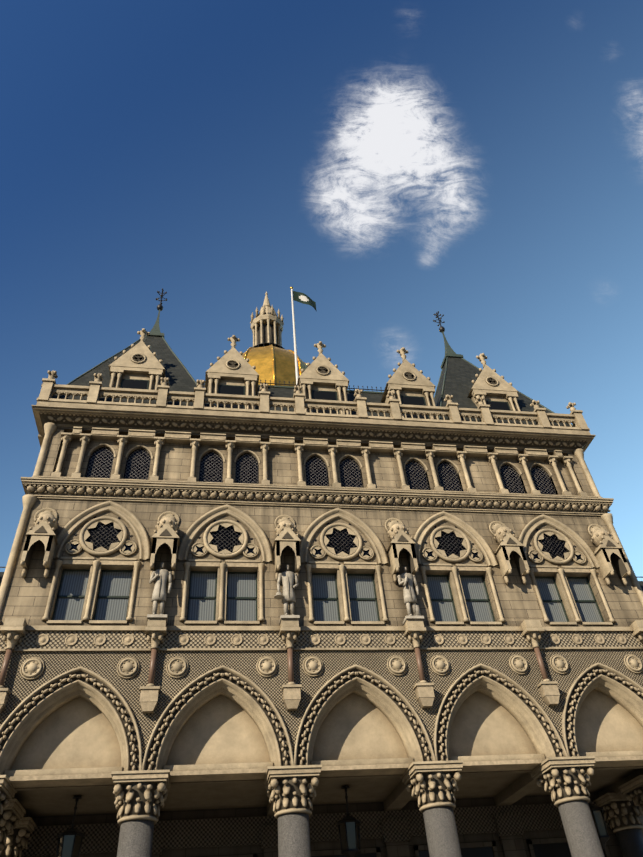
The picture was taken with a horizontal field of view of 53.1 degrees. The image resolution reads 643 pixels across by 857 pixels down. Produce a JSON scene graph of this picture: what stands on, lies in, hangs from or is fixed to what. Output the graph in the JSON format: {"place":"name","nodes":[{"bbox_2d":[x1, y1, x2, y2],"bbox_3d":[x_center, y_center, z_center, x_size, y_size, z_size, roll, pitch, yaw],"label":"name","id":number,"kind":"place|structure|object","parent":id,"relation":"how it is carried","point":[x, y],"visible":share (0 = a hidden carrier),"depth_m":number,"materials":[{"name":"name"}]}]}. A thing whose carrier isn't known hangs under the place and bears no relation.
{"place":"outdoors","nodes":[
{"label":"outdoors","id":0,"kind":"place"},
{"bbox_2d":[0,0,642,580],"label":"sky","id":1,"kind":"structure","parent":0,"point":[393,165],"materials":[{"name":"blue"}]},
{"label":"ground","id":2,"kind":"structure","parent":0,"visible":0},
{"bbox_2d":[0,370,642,856],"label":"facade","id":3,"kind":"structure","parent":2,"relation":"on","point":[218,716],"depth_m":23.39,"materials":[{"name":"stone"}]},
{"bbox_2d":[56,795,84,856],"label":"porch lantern","id":4,"kind":"object","parent":3,"relation":"on","point":[70,842],"visible":1,"depth_m":20.14,"materials":[{"name":"black metal"}]},
{"bbox_2d":[147,562,171,623],"bbox_3d":[-5.661,5.679,22.511,0.790,2.239,0.519,3,-43,-9],"label":"statue","id":5,"kind":"object","parent":3,"relation":"on","point":[161,576],"visible":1,"depth_m":22.43,"materials":[{"name":"stone"}]},
{"bbox_2d":[274,564,299,624],"bbox_3d":[-1.262,5.875,23.179,0.943,2.239,0.605,3,-43,-9],"label":"statue","id":6,"kind":"object","parent":3,"relation":"on","point":[287,595],"visible":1,"depth_m":23.08,"materials":[{"name":"stone"}]},
{"bbox_2d":[52,288,573,426],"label":"roofs and dormers","id":7,"kind":"structure","parent":3,"relation":"on","point":[148,360],"depth_m":32.26,"materials":[{"name":"stone"}]},
{"bbox_2d":[290,287,298,384],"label":"flagpole","id":8,"kind":"object","parent":7,"relation":"on","point":[295,351],"visible":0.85,"depth_m":45.73,"materials":[{"name":"white metal"}]},
{"bbox_2d":[293,291,316,311],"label":"flag","id":9,"kind":"object","parent":8,"relation":"attached to","point":[300,297],"visible":1,"depth_m":49.43,"materials":[{"name":"green fabric"}]},
{"bbox_2d":[20,514,630,585],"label":"statue canopies","id":10,"kind":"object","parent":3,"relation":"attached to","point":[165,535],"visible":0.98,"depth_m":24.63,"materials":[{"name":"stone"}]},
{"bbox_2d":[52,446,603,621],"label":"windows","id":11,"kind":"structure","parent":3,"relation":"on","point":[112,600],"depth_m":24.81,"materials":[{"name":"grey"}]},
{"bbox_2d":[336,785,360,856],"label":"porch lantern","id":12,"kind":"object","parent":3,"relation":"on","point":[349,829],"visible":1,"depth_m":21.44,"materials":[{"name":"black metal"}]},
{"bbox_2d":[397,567,423,624],"bbox_3d":[3.266,6.134,23.931,0.782,2.239,0.571,3,-43,-9],"label":"statue","id":13,"kind":"object","parent":3,"relation":"on","point":[406,580],"visible":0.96,"depth_m":23.78,"materials":[{"name":"stone"}]},
{"bbox_2d":[588,796,609,849],"bbox_3d":[9.801,13.861,23.232,0.884,2.323,0.766,3,-43,-9],"label":"porch lantern","id":14,"kind":"object","parent":3,"relation":"on","point":[599,822],"visible":0.42,"depth_m":22.75,"materials":[{"name":"black metal"}]},
{"bbox_2d":[0,567,642,833],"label":"block wings","id":15,"kind":"object","parent":2,"relation":"on","point":[640,583],"depth_m":33.91},
{"bbox_2d":[242,291,307,386],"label":"dome","id":16,"kind":"structure","parent":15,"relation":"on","point":[269,356],"depth_m":66.08,"materials":[{"name":"metal"}]},
{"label":"porch terrace","id":17,"kind":"structure","parent":2,"relation":"on","visible":0},
{"bbox_2d":[0,756,642,856],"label":"porch columns","id":18,"kind":"structure","parent":17,"relation":"on","point":[141,796],"depth_m":19.57,"materials":[{"name":"stone"}]}
]}

